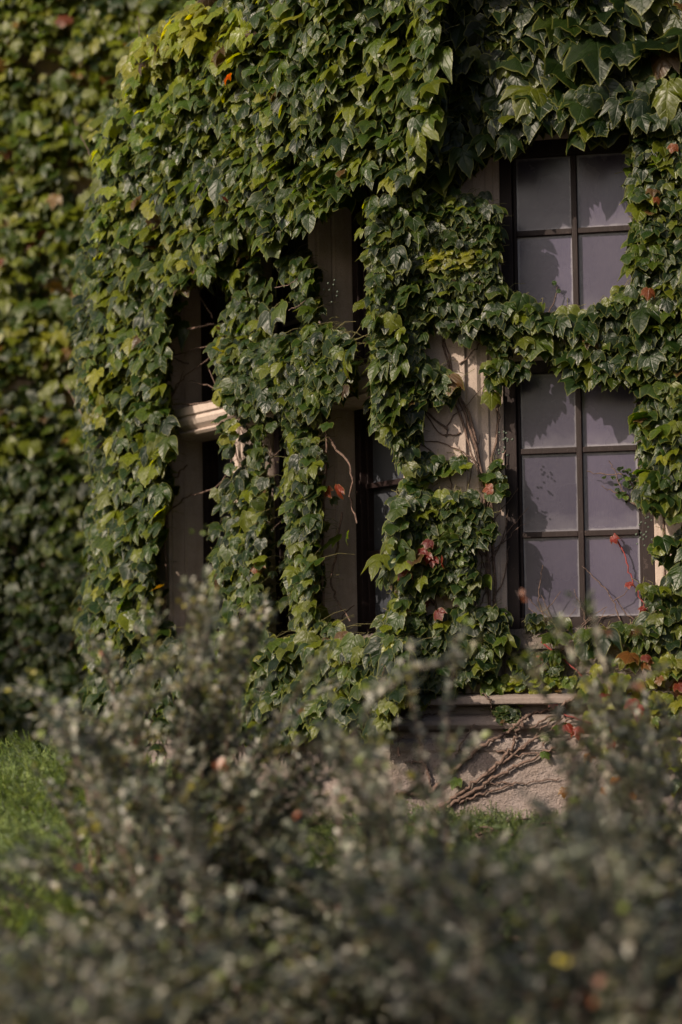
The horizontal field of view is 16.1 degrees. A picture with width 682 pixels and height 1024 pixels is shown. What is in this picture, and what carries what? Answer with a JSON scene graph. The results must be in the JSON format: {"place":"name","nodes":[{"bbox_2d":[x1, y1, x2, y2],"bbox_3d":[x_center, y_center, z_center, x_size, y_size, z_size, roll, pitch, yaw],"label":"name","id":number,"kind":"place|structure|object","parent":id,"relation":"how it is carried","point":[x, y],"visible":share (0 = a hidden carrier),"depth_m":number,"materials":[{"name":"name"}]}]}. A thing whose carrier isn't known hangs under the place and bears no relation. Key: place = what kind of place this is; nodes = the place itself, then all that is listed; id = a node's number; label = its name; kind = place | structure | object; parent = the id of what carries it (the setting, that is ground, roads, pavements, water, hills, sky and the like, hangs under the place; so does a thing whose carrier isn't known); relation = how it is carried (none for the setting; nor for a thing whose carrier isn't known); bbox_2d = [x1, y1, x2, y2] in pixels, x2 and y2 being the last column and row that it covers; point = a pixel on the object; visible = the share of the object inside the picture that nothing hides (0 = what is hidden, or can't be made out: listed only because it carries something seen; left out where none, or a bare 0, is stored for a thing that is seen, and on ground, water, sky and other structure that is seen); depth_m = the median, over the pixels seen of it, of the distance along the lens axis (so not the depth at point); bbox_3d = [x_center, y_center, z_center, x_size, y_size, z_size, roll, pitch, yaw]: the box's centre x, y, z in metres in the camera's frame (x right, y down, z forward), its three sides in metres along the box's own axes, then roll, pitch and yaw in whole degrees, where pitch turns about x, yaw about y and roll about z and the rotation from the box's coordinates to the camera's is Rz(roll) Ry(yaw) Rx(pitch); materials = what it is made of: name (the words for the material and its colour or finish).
{"place":"outdoors","nodes":[
{"label":"outdoors","id":0,"kind":"place"},
{"bbox_2d":[0,760,681,1023],"bbox_3d":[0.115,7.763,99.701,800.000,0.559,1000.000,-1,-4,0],"label":"ground","id":1,"kind":"structure","parent":0,"point":[322,1001],"depth_m":5.49,"materials":[{"name":"plant"}]},
{"bbox_2d":[0,0,129,755],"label":"stone wing","id":2,"kind":"structure","parent":1,"relation":"on","point":[48,67],"depth_m":15.13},
{"bbox_2d":[0,0,196,759],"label":"ivy","id":3,"kind":"object","parent":2,"relation":"attached to","point":[46,486],"visible":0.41,"depth_m":14.88,"materials":[{"name":"green plant"}]},
{"bbox_2d":[0,729,281,872],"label":"lawn grass","id":4,"kind":"object","parent":1,"relation":"on","point":[26,790],"visible":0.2,"depth_m":7.19,"materials":[{"name":"grass blades"}]},
{"bbox_2d":[0,673,318,1023],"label":"shrub","id":5,"kind":"object","parent":1,"relation":"on","point":[162,878],"visible":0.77,"depth_m":4.32,"materials":[{"name":"green plant"}]},
{"bbox_2d":[0,797,337,1023],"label":"grass","id":6,"kind":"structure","parent":1,"relation":"on","point":[11,914],"depth_m":5.74,"materials":[{"name":"green plant"}]},
{"bbox_2d":[0,914,358,1023],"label":"shrub","id":7,"kind":"object","parent":1,"relation":"on","point":[12,991],"visible":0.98,"depth_m":3.60,"materials":[{"name":"green plant"}]},
{"bbox_2d":[26,525,404,979],"bbox_3d":[-0.278,0.540,5.311,0.840,1.021,1.002,-1,-4,0],"label":"shrub","id":8,"kind":"object","parent":1,"relation":"on","point":[194,738],"visible":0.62,"depth_m":5.23,"materials":[{"name":"green plant"}]},
{"bbox_2d":[184,617,530,1023],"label":"shrub","id":9,"kind":"object","parent":1,"relation":"on","point":[351,945],"visible":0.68,"depth_m":4.44,"materials":[{"name":"green plant"}]},
{"bbox_2d":[113,38,681,819],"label":"stone house","id":10,"kind":"structure","parent":1,"relation":"on","point":[565,226],"depth_m":8.33,"materials":[{"name":"stone"}]},
{"bbox_2d":[62,253,231,760],"bbox_3d":[-0.918,-0.071,10.128,0.333,2.288,1.668,1,-4,-25],"label":"ivy","id":11,"kind":"object","parent":10,"relation":"attached to","point":[123,354],"visible":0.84,"depth_m":9.92,"materials":[{"name":"green plant"}]},
{"bbox_2d":[201,281,230,401],"bbox_3d":[-0.431,-0.803,9.850,0.060,0.731,0.508,1,-5,-30],"label":"window","id":12,"kind":"structure","parent":10,"relation":"in","point":[216,303],"depth_m":10.02,"materials":[{"name":"black glass"}]},
{"bbox_2d":[202,439,232,631],"bbox_3d":[-0.417,0.107,9.786,0.060,0.833,0.508,1,-5,-30],"label":"window","id":13,"kind":"structure","parent":10,"relation":"in","point":[213,465],"depth_m":9.97,"materials":[{"name":"black glass"}]},
{"bbox_2d":[188,237,289,637],"bbox_3d":[-0.437,-0.323,9.344,0.240,1.833,0.944,2,-5,-31],"label":"ivy","id":14,"kind":"object","parent":10,"relation":"attached to","point":[239,554],"visible":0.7,"depth_m":9.16,"materials":[{"name":"green plant"}]},
{"bbox_2d":[75,0,456,301],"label":"ivy","id":15,"kind":"object","parent":10,"relation":"attached to","point":[226,124],"visible":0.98,"depth_m":8.80,"materials":[{"name":"green plant"}]},
{"bbox_2d":[272,232,307,334],"bbox_3d":[-0.118,-0.846,9.310,0.060,0.731,0.511,1,-5,-30],"label":"window","id":16,"kind":"structure","parent":10,"relation":"in","point":[291,322],"depth_m":9.48,"materials":[{"name":"black glass"}]},
{"bbox_2d":[212,237,368,640],"bbox_3d":[-0.197,-0.184,8.900,0.251,1.662,1.286,1,-5,-28],"label":"ivy","id":17,"kind":"object","parent":10,"relation":"attached to","point":[306,374],"visible":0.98,"depth_m":8.73,"materials":[{"name":"green plant"}]},
{"bbox_2d":[274,424,310,637],"bbox_3d":[-0.105,0.064,9.245,0.060,0.833,0.511,1,-5,-30],"label":"window","id":18,"kind":"structure","parent":10,"relation":"in","point":[282,621],"depth_m":9.43,"materials":[{"name":"black glass"}]},
{"bbox_2d":[172,596,439,760],"bbox_3d":[-0.236,0.556,8.874,0.333,0.738,2.218,2,-5,-30],"label":"ivy","id":19,"kind":"object","parent":10,"relation":"attached to","point":[358,660],"visible":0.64,"depth_m":8.35,"materials":[{"name":"green plant"}]},
{"bbox_2d":[351,186,395,365],"bbox_3d":[0.195,-0.889,8.767,0.060,0.731,0.515,1,-5,-30],"label":"window","id":20,"kind":"structure","parent":10,"relation":"in","point":[358,272],"depth_m":8.95,"materials":[{"name":"black glass"}]},
{"bbox_2d":[354,408,403,633],"bbox_3d":[0.209,0.021,8.702,0.060,0.833,0.515,1,-5,-30],"label":"window","id":21,"kind":"structure","parent":10,"relation":"in","point":[376,477],"depth_m":8.87,"materials":[{"name":"black glass"}]},
{"bbox_2d":[350,184,528,712],"bbox_3d":[0.280,-0.258,8.295,0.703,1.885,0.372,-3,-5,29],"label":"ivy","id":22,"kind":"object","parent":10,"relation":"attached to","point":[431,258],"visible":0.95,"depth_m":8.22,"materials":[{"name":"green plant"}]},
{"bbox_2d":[386,0,681,197],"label":"ivy","id":23,"kind":"object","parent":10,"relation":"attached to","point":[525,73],"visible":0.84,"depth_m":8.14,"materials":[{"name":"green plant"}]},
{"bbox_2d":[394,646,681,808],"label":"creeper","id":24,"kind":"object","parent":10,"relation":"attached to","point":[509,714],"visible":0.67,"depth_m":8.03,"materials":[{"name":"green plant"}]},
{"bbox_2d":[499,134,635,313],"bbox_3d":[0.804,-0.978,8.345,0.507,0.632,0.042,-2,-4,13],"label":"window","id":25,"kind":"structure","parent":10,"relation":"in","point":[569,227],"depth_m":8.36,"materials":[{"name":"grey glass"}]},
{"bbox_2d":[504,360,654,628],"bbox_3d":[0.818,-0.064,8.280,0.507,0.927,0.042,-2,-4,13],"label":"window","id":26,"kind":"structure","parent":10,"relation":"in","point":[570,520],"depth_m":8.29,"materials":[{"name":"grey glass"}]},
{"bbox_2d":[481,279,681,399],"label":"ivy","id":27,"kind":"object","parent":10,"relation":"attached to","point":[596,348],"visible":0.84,"depth_m":8.11,"materials":[{"name":"green plant"}]},
{"bbox_2d":[506,533,681,685],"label":"ivy","id":28,"kind":"object","parent":10,"relation":"attached to","point":[642,643],"visible":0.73,"depth_m":8.10,"materials":[{"name":"green plant"}]},
{"bbox_2d":[587,129,681,653],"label":"ivy","id":29,"kind":"object","parent":10,"relation":"attached to","point":[652,256],"visible":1,"depth_m":8.03,"materials":[{"name":"green plant"}]},
{"bbox_2d":[202,821,681,1023],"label":"grass","id":30,"kind":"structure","parent":1,"relation":"on","point":[500,857],"depth_m":5.62,"materials":[{"name":"green plant"}]},
{"bbox_2d":[285,797,602,861],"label":"grass","id":31,"kind":"object","parent":1,"relation":"on","point":[497,822],"visible":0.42,"depth_m":7.12,"materials":[{"name":"grass blades"}]},
{"bbox_2d":[314,760,681,1023],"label":"shrub","id":32,"kind":"object","parent":1,"relation":"on","point":[617,989],"visible":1,"depth_m":3.58,"materials":[{"name":"green plant"}]},
{"bbox_2d":[491,589,681,1023],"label":"shrub","id":33,"kind":"object","parent":1,"relation":"on","point":[643,750],"visible":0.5,"depth_m":4.89,"materials":[{"name":"green plant"}]},
{"bbox_2d":[517,814,681,892],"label":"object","id":34,"kind":"object","parent":1,"relation":"on","point":[565,844],"visible":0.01,"depth_m":6.76,"materials":[{"name":"green plant"}]}
]}

